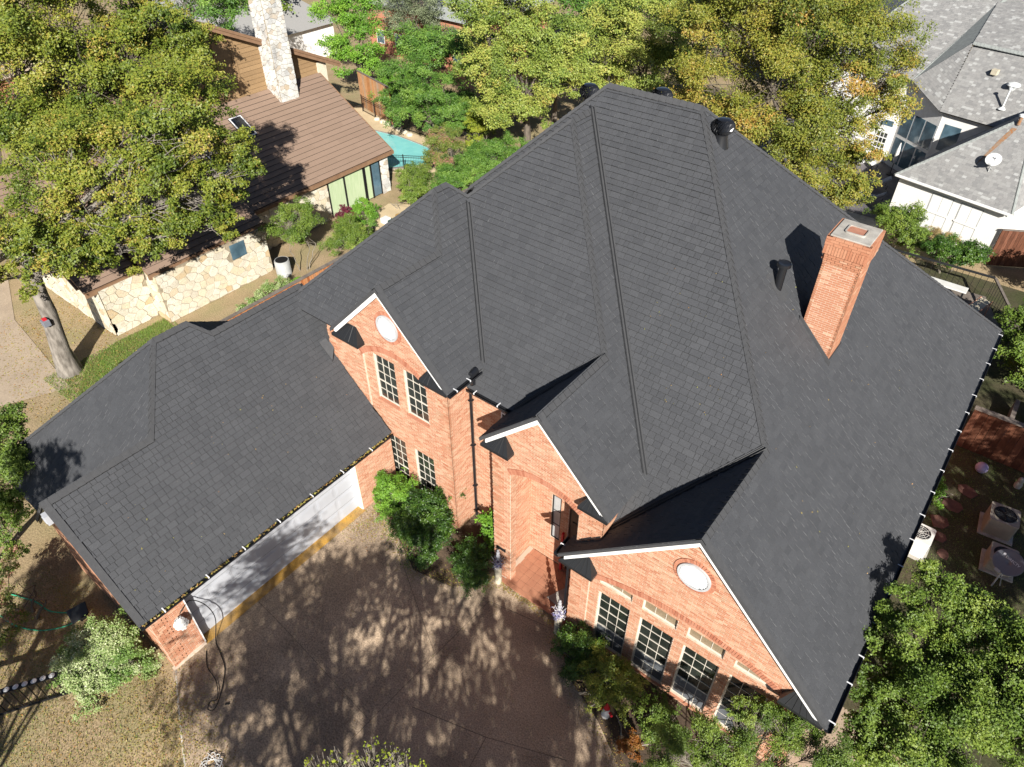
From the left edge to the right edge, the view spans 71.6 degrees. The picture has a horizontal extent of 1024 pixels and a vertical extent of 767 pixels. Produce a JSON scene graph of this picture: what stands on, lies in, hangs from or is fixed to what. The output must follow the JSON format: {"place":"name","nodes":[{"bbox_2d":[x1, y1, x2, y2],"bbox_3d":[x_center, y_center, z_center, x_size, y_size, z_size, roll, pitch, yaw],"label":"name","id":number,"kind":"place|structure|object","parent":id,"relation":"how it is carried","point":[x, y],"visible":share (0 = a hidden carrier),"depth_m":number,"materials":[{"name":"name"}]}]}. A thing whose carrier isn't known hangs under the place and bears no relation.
{"place":"outdoors","nodes":[
{"label":"outdoors","id":0,"kind":"place"},
{"bbox_2d":[0,277,68,405],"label":"neighbour driveway","id":1,"kind":"structure","parent":0,"point":[7,317],"depth_m":34.72,"materials":[{"name":"beige concrete"}]},
{"bbox_2d":[362,204,408,234],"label":"flagstone path","id":2,"kind":"structure","parent":0,"point":[390,210],"depth_m":46.65,"materials":[{"name":"beige stone"}]},
{"bbox_2d":[172,499,618,766],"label":"driveway","id":3,"kind":"structure","parent":0,"point":[259,708],"depth_m":23.50,"materials":[{"name":"beige concrete"}]},
{"bbox_2d":[101,639,241,766],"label":"leaf litter","id":4,"kind":"object","parent":3,"relation":"on","point":[176,718],"visible":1,"depth_m":21.78,"materials":[{"name":"brown plant"}]},
{"bbox_2d":[203,506,365,643],"bbox_3d":[-8.112,6.732,25.824,0.450,0.001,7.140,27,48,28],"label":"garage threshold","id":5,"kind":"object","parent":3,"relation":"on","point":[238,611],"visible":0.8,"depth_m":25.54,"materials":[{"name":"paint"}]},
{"bbox_2d":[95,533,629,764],"bbox_3d":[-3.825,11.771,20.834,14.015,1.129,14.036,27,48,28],"label":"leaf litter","id":6,"kind":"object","parent":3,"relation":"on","point":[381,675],"visible":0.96,"depth_m":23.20,"materials":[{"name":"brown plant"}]},
{"bbox_2d":[330,503,624,766],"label":"leaf litter","id":7,"kind":"object","parent":3,"relation":"on","point":[503,584],"visible":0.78,"depth_m":26.37,"materials":[{"name":"brown plant"}]},
{"bbox_2d":[491,549,504,584],"bbox_3d":[-0.514,6.718,26.039,0.648,1.980,0.500,27,48,28],"label":"column planter","id":8,"kind":"object","parent":3,"relation":"on","point":[498,566],"visible":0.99,"depth_m":25.97,"materials":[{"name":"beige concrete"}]},
{"bbox_2d":[502,577,565,623],"bbox_3d":[0.705,7.942,26.102,3.050,0.105,0.175,27,48,28],"label":"porch step","id":9,"kind":"object","parent":3,"relation":"on","point":[531,599],"visible":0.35,"depth_m":26.10,"materials":[{"name":"brick"}]},
{"bbox_2d":[551,600,565,634],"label":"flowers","id":10,"kind":"object","parent":3,"relation":"on","point":[558,615],"visible":0.99,"depth_m":24.37,"materials":[{"name":"white plant"}]},
{"bbox_2d":[376,131,432,167],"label":"pool water","id":11,"kind":"structure","parent":0,"point":[398,145],"depth_m":54.33,"materials":[{"name":"teal liquid"}]},
{"bbox_2d":[0,0,1023,766],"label":"ground","id":12,"kind":"structure","parent":0,"point":[50,554],"depth_m":25.92,"materials":[{"name":"brown soil"}]},
{"bbox_2d":[0,400,35,559],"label":"garden shrub","id":13,"kind":"object","parent":12,"relation":"on","point":[12,468],"visible":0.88,"depth_m":24.67,"materials":[{"name":"green plant"}]},
{"bbox_2d":[0,539,46,647],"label":"crape myrtle","id":14,"kind":"object","parent":12,"relation":"on","point":[5,598],"visible":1,"depth_m":23.22,"materials":[{"name":"green plant"}]},
{"bbox_2d":[0,671,72,715],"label":"iron gate fence","id":15,"kind":"object","parent":12,"relation":"on","point":[19,686],"visible":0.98,"depth_m":21.52,"materials":[{"name":"black metal"}]},
{"bbox_2d":[0,296,138,423],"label":"leaf litter","id":16,"kind":"object","parent":12,"relation":"on","point":[34,328],"visible":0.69,"depth_m":35.35,"materials":[{"name":"brown plant"}]},
{"bbox_2d":[66,601,88,623],"bbox_3d":[-14.784,7.862,24.213,0.655,0.454,0.698,-26,47,-27],"label":"hose box","id":17,"kind":"object","parent":12,"relation":"on","point":[75,614],"visible":0.98,"depth_m":24.11,"materials":[{"name":"black plastic"}]},
{"bbox_2d":[45,605,165,722],"bbox_3d":[-12.984,8.641,22.251,3.263,2.168,3.085,27,48,28],"label":"variegated shrub","id":18,"kind":"object","parent":12,"relation":"on","point":[113,664],"visible":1,"depth_m":22.02,"materials":[{"name":"green plant"}]},
{"bbox_2d":[45,318,177,401],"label":"lawn","id":19,"kind":"structure","parent":12,"relation":"on","point":[163,327],"depth_m":35.44,"materials":[{"name":"green plant"}]},
{"bbox_2d":[0,0,227,222],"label":"elm tree","id":20,"kind":"object","parent":12,"relation":"on","point":[24,32],"visible":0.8,"depth_m":36.27,"materials":[{"name":"green plant"}]},
{"bbox_2d":[0,559,241,766],"bbox_3d":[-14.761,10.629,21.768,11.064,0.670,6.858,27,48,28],"label":"grass","id":21,"kind":"structure","parent":12,"relation":"on","point":[68,695],"depth_m":22.05,"materials":[{"name":"green plant"}]},
{"bbox_2d":[0,43,267,378],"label":"elm tree","id":22,"kind":"object","parent":12,"relation":"on","point":[58,238],"visible":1,"depth_m":30.55,"materials":[{"name":"green plant"}]},
{"bbox_2d":[0,0,393,335],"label":"stone house","id":23,"kind":"structure","parent":12,"relation":"on","point":[325,147],"depth_m":42.85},
{"bbox_2d":[229,240,246,259],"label":"window","id":24,"kind":"structure","parent":23,"relation":"in","point":[238,249],"depth_m":38.74,"materials":[{"name":"blue glass"}]},
{"bbox_2d":[327,176,347,216],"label":"patio door","id":25,"kind":"structure","parent":23,"relation":"in","point":[336,188],"depth_m":45.53,"materials":[{"name":"green glass"}]},
{"bbox_2d":[344,168,366,206],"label":"patio door","id":26,"kind":"structure","parent":23,"relation":"in","point":[355,186],"depth_m":46.46,"materials":[{"name":"green glass"}]},
{"bbox_2d":[363,165,374,200],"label":"patio door","id":27,"kind":"structure","parent":23,"relation":"in","point":[367,169],"depth_m":47.23,"materials":[{"name":"green metal"}]},
{"bbox_2d":[370,160,382,195],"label":"patio door","id":28,"kind":"structure","parent":23,"relation":"in","point":[375,167],"depth_m":47.65,"materials":[{"name":"blue glass"}]},
{"bbox_2d":[154,0,248,31],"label":"green tree","id":29,"kind":"object","parent":12,"relation":"on","point":[224,9],"visible":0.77,"depth_m":53.64,"materials":[{"name":"green plant"}]},
{"bbox_2d":[147,0,333,56],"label":"background house","id":30,"kind":"structure","parent":12,"relation":"on","point":[303,34],"depth_m":68.80,"materials":[{"name":"white paint"}]},
{"bbox_2d":[235,274,290,310],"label":"silver shrub","id":31,"kind":"object","parent":12,"relation":"on","point":[258,294],"visible":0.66,"depth_m":37.76,"materials":[{"name":"green plant"}]},
{"bbox_2d":[274,256,291,277],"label":"cooling unit","id":32,"kind":"object","parent":12,"relation":"on","point":[282,264],"visible":0.99,"depth_m":40.39,"materials":[{"name":"white metal"}]},
{"bbox_2d":[256,194,326,270],"bbox_3d":[-12.294,-8.190,40.140,2.818,4.260,3.492,27,48,28],"label":"tall shrub","id":33,"kind":"object","parent":12,"relation":"on","point":[296,229],"visible":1,"depth_m":39.38,"materials":[{"name":"green plant"}]},
{"bbox_2d":[220,188,467,320],"bbox_3d":[-8.275,-7.158,40.542,0.250,1.855,23.560,27,48,28],"label":"board fence","id":34,"kind":"object","parent":12,"relation":"on","point":[306,278],"visible":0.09,"depth_m":36.75,"materials":[{"name":"orange wood"}]},
{"bbox_2d":[317,212,373,256],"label":"olive shrub","id":35,"kind":"object","parent":12,"relation":"on","point":[352,235],"visible":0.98,"depth_m":40.68,"materials":[{"name":"green plant"}]},
{"bbox_2d":[307,0,387,78],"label":"green tree","id":36,"kind":"object","parent":12,"relation":"on","point":[334,44],"visible":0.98,"depth_m":58.20,"materials":[{"name":"green plant"}]},
{"bbox_2d":[349,196,381,226],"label":"lime plant","id":37,"kind":"object","parent":12,"relation":"on","point":[368,210],"visible":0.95,"depth_m":44.65,"materials":[{"name":"green plant"}]},
{"bbox_2d":[304,736,428,766],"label":"young tree","id":38,"kind":"object","parent":12,"relation":"on","point":[389,762],"visible":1,"depth_m":13.35,"materials":[{"name":"green plant"}]},
{"bbox_2d":[391,180,426,208],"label":"olive shrub","id":39,"kind":"object","parent":12,"relation":"on","point":[408,195],"visible":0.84,"depth_m":46.58,"materials":[{"name":"green plant"}]},
{"bbox_2d":[353,104,469,172],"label":"pool deck","id":40,"kind":"structure","parent":12,"relation":"on","point":[372,123],"depth_m":57.44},
{"bbox_2d":[356,70,393,123],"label":"board fence","id":41,"kind":"object","parent":40,"relation":"on","point":[367,84],"visible":0.77,"depth_m":59.05,"materials":[{"name":"brown wood"}]},
{"bbox_2d":[394,161,433,195],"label":"olive shrub","id":42,"kind":"object","parent":12,"relation":"on","point":[414,175],"visible":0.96,"depth_m":47.76,"materials":[{"name":"green plant"}]},
{"bbox_2d":[371,0,459,69],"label":"grey oak tree","id":43,"kind":"object","parent":12,"relation":"on","point":[424,16],"visible":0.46,"depth_m":65.11,"materials":[{"name":"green plant"}]},
{"bbox_2d":[367,50,469,137],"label":"green tree","id":44,"kind":"object","parent":12,"relation":"on","point":[419,89],"visible":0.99,"depth_m":52.64,"materials":[{"name":"green plant"}]},
{"bbox_2d":[383,20,456,84],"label":"green tree","id":45,"kind":"object","parent":12,"relation":"on","point":[422,39],"visible":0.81,"depth_m":58.58,"materials":[{"name":"green plant"}]},
{"bbox_2d":[388,483,494,585],"bbox_3d":[-2.643,5.979,27.502,5.639,1.033,3.452,12,42,14],"label":"planting bed","id":46,"kind":"object","parent":12,"relation":"on","point":[471,527],"visible":0.26,"depth_m":27.01,"materials":[{"name":"soil"}]},
{"bbox_2d":[371,467,419,524],"bbox_3d":[-4.461,4.357,27.554,2.066,1.748,2.478,-11,42,-12],"label":"boxwood","id":47,"kind":"object","parent":46,"relation":"on","point":[387,488],"visible":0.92,"depth_m":27.23,"materials":[{"name":"green plant"}]},
{"bbox_2d":[384,485,465,570],"bbox_3d":[-3.381,5.105,26.829,2.914,2.469,3.259,27,48,28],"label":"holly bush","id":48,"kind":"object","parent":46,"relation":"on","point":[423,519],"visible":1,"depth_m":26.36,"materials":[{"name":"green plant"}]},
{"bbox_2d":[446,532,495,599],"bbox_3d":[-1.440,6.701,26.191,1.790,1.752,2.268,-19,44,-20],"label":"boxwood","id":49,"kind":"object","parent":46,"relation":"on","point":[469,563],"visible":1,"depth_m":25.87,"materials":[{"name":"green plant"}]},
{"bbox_2d":[474,508,494,551],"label":"hydrangea","id":50,"kind":"object","parent":46,"relation":"on","point":[486,520],"visible":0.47,"depth_m":26.90,"materials":[{"name":"green plant"}]},
{"bbox_2d":[419,122,467,173],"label":"olive shrub","id":51,"kind":"object","parent":12,"relation":"on","point":[437,154],"visible":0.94,"depth_m":49.71,"materials":[{"name":"green plant"}]},
{"bbox_2d":[425,86,476,128],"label":"hedge shrub","id":52,"kind":"object","parent":12,"relation":"on","point":[460,93],"visible":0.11,"depth_m":56.73,"materials":[{"name":"green plant"}]},
{"bbox_2d":[368,0,554,77],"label":"background house","id":53,"kind":"structure","parent":12,"relation":"on","point":[390,49],"depth_m":68.81,"materials":[{"name":"grey brick"}]},
{"bbox_2d":[426,158,500,189],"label":"hedge shrub","id":54,"kind":"object","parent":12,"relation":"on","point":[445,172],"visible":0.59,"depth_m":47.58,"materials":[{"name":"green plant"}]},
{"bbox_2d":[431,24,511,97],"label":"green tree","id":55,"kind":"object","parent":12,"relation":"on","point":[454,46],"visible":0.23,"depth_m":55.81,"materials":[{"name":"green plant"}]},
{"bbox_2d":[451,93,499,135],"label":"hedge shrub","id":56,"kind":"object","parent":12,"relation":"on","point":[467,98],"visible":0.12,"depth_m":54.98,"materials":[{"name":"green plant"}]},
{"bbox_2d":[463,103,488,146],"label":"lemon shrub","id":57,"kind":"object","parent":12,"relation":"on","point":[475,121],"visible":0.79,"depth_m":52.86,"materials":[{"name":"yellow plant"}]},
{"bbox_2d":[453,131,527,187],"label":"hedge shrub","id":58,"kind":"object","parent":12,"relation":"on","point":[476,154],"visible":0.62,"depth_m":49.69,"materials":[{"name":"green plant"}]},
{"bbox_2d":[5,82,1003,766],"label":"brick house","id":59,"kind":"structure","parent":12,"relation":"on","point":[495,338],"depth_m":22.89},
{"bbox_2d":[179,600,229,710],"bbox_3d":[-9.681,8.413,22.291,0.741,2.599,2.784,-14,43,-16],"label":"power cable","id":60,"kind":"object","parent":59,"relation":"attached to","point":[206,659],"visible":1,"depth_m":22.78,"materials":[{"name":"black rubber"}]},
{"bbox_2d":[184,470,357,633],"bbox_3d":[-8.264,5.663,25.058,0.084,2.640,7.100,27,48,28],"label":"garage door","id":61,"kind":"structure","parent":59,"relation":"in","point":[226,590],"depth_m":24.96,"materials":[{"name":"paint"}]},
{"bbox_2d":[374,354,399,410],"bbox_3d":[-4.467,-0.091,25.400,1.070,2.175,0.190,27,48,28],"label":"window","id":62,"kind":"structure","parent":59,"relation":"in","point":[385,369],"depth_m":25.55,"materials":[{"name":"glass"}]},
{"bbox_2d":[391,434,410,483],"bbox_3d":[-4.443,2.968,28.016,1.050,2.545,0.190,27,48,28],"label":"window","id":63,"kind":"structure","parent":59,"relation":"in","point":[398,446],"depth_m":28.00,"materials":[{"name":"beige paint"}]},
{"bbox_2d":[404,370,429,427],"bbox_3d":[-3.305,0.503,24.711,1.060,2.175,0.190,27,48,28],"label":"window","id":64,"kind":"structure","parent":59,"relation":"in","point":[416,392],"depth_m":24.89,"materials":[{"name":"glass"}]},
{"bbox_2d":[416,449,435,495],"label":"window","id":65,"kind":"structure","parent":59,"relation":"in","point":[426,469],"depth_m":27.25,"materials":[{"name":"beige paint"}]},
{"bbox_2d":[551,494,561,539],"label":"window","id":66,"kind":"structure","parent":59,"relation":"in","point":[557,502],"depth_m":25.66,"materials":[{"name":"grey glass"}]},
{"bbox_2d":[594,592,629,659],"bbox_3d":[3.273,7.989,23.500,1.180,3.045,0.190,27,48,28],"label":"window","id":67,"kind":"structure","parent":59,"relation":"in","point":[612,617],"depth_m":23.50,"materials":[{"name":"glass"}]},
{"bbox_2d":[631,618,672,686],"bbox_3d":[4.466,8.599,22.793,1.190,3.045,0.190,27,48,28],"label":"window","id":68,"kind":"structure","parent":59,"relation":"in","point":[652,647],"depth_m":22.85,"materials":[{"name":"glass"}]},
{"bbox_2d":[643,600,677,627],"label":"transom window","id":69,"kind":"structure","parent":59,"relation":"in","point":[656,611],"depth_m":21.44,"materials":[{"name":"beige glass"}]},
{"bbox_2d":[669,645,718,713],"bbox_3d":[5.651,9.205,22.091,1.200,3.045,0.190,27,48,28],"label":"window","id":70,"kind":"structure","parent":59,"relation":"in","point":[694,677],"depth_m":22.15,"materials":[{"name":"glass"}]},
{"bbox_2d":[687,628,725,656],"bbox_3d":[5.685,7.505,20.681,1.160,0.510,0.060,27,48,28],"label":"transom window","id":71,"kind":"structure","parent":59,"relation":"in","point":[693,634],"depth_m":20.73,"materials":[{"name":"beige paint"}]},
{"bbox_2d":[713,675,767,734],"bbox_3d":[6.836,9.811,21.388,1.190,3.045,0.190,27,48,28],"label":"window","id":72,"kind":"structure","parent":59,"relation":"in","point":[734,686],"depth_m":21.25,"materials":[{"name":"glass"}]},
{"bbox_2d":[441,0,604,141],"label":"elm tree","id":73,"kind":"object","parent":12,"relation":"on","point":[524,27],"visible":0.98,"depth_m":48.45,"materials":[{"name":"green plant"}]},
{"bbox_2d":[512,29,599,121],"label":"green tree","id":74,"kind":"object","parent":12,"relation":"on","point":[554,113],"visible":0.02,"depth_m":55.48,"materials":[{"name":"green plant"}]},
{"bbox_2d":[557,0,649,78],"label":"background tree","id":75,"kind":"object","parent":12,"relation":"on","point":[579,3],"visible":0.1,"depth_m":62.09,"materials":[{"name":"green plant"}]},
{"bbox_2d":[564,0,713,100],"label":"elm tree","id":76,"kind":"object","parent":12,"relation":"on","point":[624,20],"visible":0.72,"depth_m":51.18,"materials":[{"name":"green plant"}]},
{"bbox_2d":[559,627,765,766],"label":"planting bed","id":77,"kind":"object","parent":12,"relation":"on","point":[683,718],"visible":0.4,"depth_m":22.74,"materials":[{"name":"soil"}]},
{"bbox_2d":[550,620,610,686],"bbox_3d":[2.394,8.918,23.970,2.233,1.704,2.053,-12,42,-13],"label":"holly bush","id":78,"kind":"object","parent":77,"relation":"on","point":[578,643],"visible":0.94,"depth_m":23.65,"materials":[{"name":"green plant"}]},
{"bbox_2d":[569,637,650,727],"bbox_3d":[3.049,9.743,22.991,2.660,1.742,2.362,27,48,28],"label":"privet bush","id":79,"kind":"object","parent":77,"relation":"on","point":[617,680],"visible":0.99,"depth_m":22.66,"materials":[{"name":"green plant"}]},
{"bbox_2d":[614,715,650,762],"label":"nandina bush","id":80,"kind":"object","parent":77,"relation":"on","point":[631,743],"visible":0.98,"depth_m":21.68,"materials":[{"name":"orange plant"}]},
{"bbox_2d":[630,685,693,745],"bbox_3d":[4.619,10.569,22.245,1.627,1.468,2.176,-11,42,-13],"label":"nandina bush","id":81,"kind":"object","parent":77,"relation":"on","point":[660,713],"visible":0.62,"depth_m":22.15,"materials":[{"name":"green plant"}]},
{"bbox_2d":[629,692,857,766],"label":"crape myrtle","id":82,"kind":"object","parent":77,"relation":"on","point":[760,720],"visible":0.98,"depth_m":19.16,"materials":[{"name":"green plant"}]},
{"bbox_2d":[642,0,938,209],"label":"elm tree","id":83,"kind":"object","parent":12,"relation":"on","point":[769,32],"visible":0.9,"depth_m":42.00,"materials":[{"name":"green plant"}]},
{"bbox_2d":[862,199,932,257],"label":"laurel shrub","id":84,"kind":"object","parent":12,"relation":"on","point":[910,232],"visible":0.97,"depth_m":43.84,"materials":[{"name":"green plant"}]},
{"bbox_2d":[840,558,1023,766],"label":"oak tree","id":85,"kind":"object","parent":12,"relation":"on","point":[952,725],"visible":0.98,"depth_m":19.19,"materials":[{"name":"green plant"}]},
{"bbox_2d":[917,232,995,273],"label":"laurel shrub","id":86,"kind":"object","parent":12,"relation":"on","point":[963,252],"visible":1,"depth_m":41.96,"materials":[{"name":"green plant"}]},
{"bbox_2d":[985,229,1023,266],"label":"board fence","id":87,"kind":"object","parent":12,"relation":"on","point":[1009,245],"visible":0.97,"depth_m":42.98,"materials":[{"name":"brown wood"}]},
{"bbox_2d":[502,546,569,618],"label":"porch floor","id":88,"kind":"structure","parent":0,"point":[539,577],"depth_m":26.77,"materials":[{"name":"brick"}]},
{"bbox_2d":[784,707,862,766],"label":"side path","id":89,"kind":"structure","parent":0,"point":[793,759],"depth_m":22.29,"materials":[{"name":"beige stone"}]},
{"bbox_2d":[754,117,899,218],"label":"patio","id":90,"kind":"structure","parent":0,"point":[883,168],"depth_m":52.28,"materials":[{"name":"stone"}]},
{"bbox_2d":[826,0,1023,257],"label":"white house","id":91,"kind":"structure","parent":0,"point":[960,126],"depth_m":47.83,"materials":[{"name":"grey paint"}]},
{"bbox_2d":[869,129,890,153],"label":"french door","id":92,"kind":"structure","parent":91,"relation":"in","point":[883,136],"depth_m":54.52,"materials":[{"name":"white paint"}]},
{"bbox_2d":[919,192,953,231],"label":"window","id":93,"kind":"structure","parent":91,"relation":"in","point":[938,208],"depth_m":44.87,"materials":[{"name":"white paint"}]},
{"bbox_2d":[936,124,961,150],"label":"window","id":94,"kind":"structure","parent":91,"relation":"in","point":[949,136],"depth_m":49.52,"materials":[{"name":"blue glass"}]},
{"bbox_2d":[949,203,983,241],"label":"window","id":95,"kind":"structure","parent":91,"relation":"in","point":[967,218],"depth_m":43.80,"materials":[{"name":"white paint"}]},
{"bbox_2d":[843,259,1023,766],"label":"side yard","id":96,"kind":"structure","parent":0,"point":[995,394],"depth_m":29.62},
{"bbox_2d":[908,524,935,560],"bbox_3d":[15.712,6.060,27.569,1.140,0.996,1.140,27,48,28],"label":"cooling unit","id":97,"kind":"object","parent":96,"relation":"on","point":[922,543],"visible":0.57,"depth_m":27.20,"materials":[{"name":"metal"}]},
{"bbox_2d":[931,477,952,509],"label":"garden shrub","id":98,"kind":"object","parent":96,"relation":"on","point":[942,486],"visible":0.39,"depth_m":29.07,"materials":[{"name":"green plant"}]},
{"bbox_2d":[956,405,1023,472],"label":"board fence","id":99,"kind":"object","parent":96,"relation":"on","point":[998,420],"visible":0.95,"depth_m":30.80,"materials":[{"name":"brown wood"}]},
{"bbox_2d":[977,501,1020,545],"bbox_3d":[19.451,5.502,28.254,1.240,0.946,1.240,22,46,24],"label":"cooling unit","id":100,"kind":"object","parent":96,"relation":"on","point":[999,522],"visible":1,"depth_m":28.01,"materials":[{"name":"metal"}]},
{"bbox_2d":[978,541,1019,582],"bbox_3d":[18.595,6.716,27.000,1.140,0.746,1.140,22,46,24],"label":"cooling unit","id":101,"kind":"object","parent":96,"relation":"on","point":[986,565],"visible":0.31,"depth_m":26.98,"materials":[{"name":"metal"}]},
{"bbox_2d":[990,549,1023,585],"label":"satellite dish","id":102,"kind":"object","parent":96,"relation":"on","point":[1007,562],"visible":1,"depth_m":25.61,"materials":[{"name":"grey metal"}]},
{"bbox_2d":[993,297,1023,388],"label":"laurel shrub","id":103,"kind":"object","parent":96,"relation":"on","point":[1014,337],"visible":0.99,"depth_m":35.24,"materials":[{"name":"green plant"}]},
{"bbox_2d":[896,448,1023,636],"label":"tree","id":104,"kind":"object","parent":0,"point":[973,529],"depth_m":28.51,"materials":[{"name":"green plant"}]},
{"bbox_2d":[947,288,998,326],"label":"deck floor","id":105,"kind":"structure","parent":0,"point":[968,298],"depth_m":40.72,"materials":[{"name":"grey wood"}]},
{"bbox_2d":[894,248,1010,323],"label":"deck railing","id":106,"kind":"object","parent":105,"relation":"on","point":[1004,297],"visible":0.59,"depth_m":40.80,"materials":[{"name":"black metal"}]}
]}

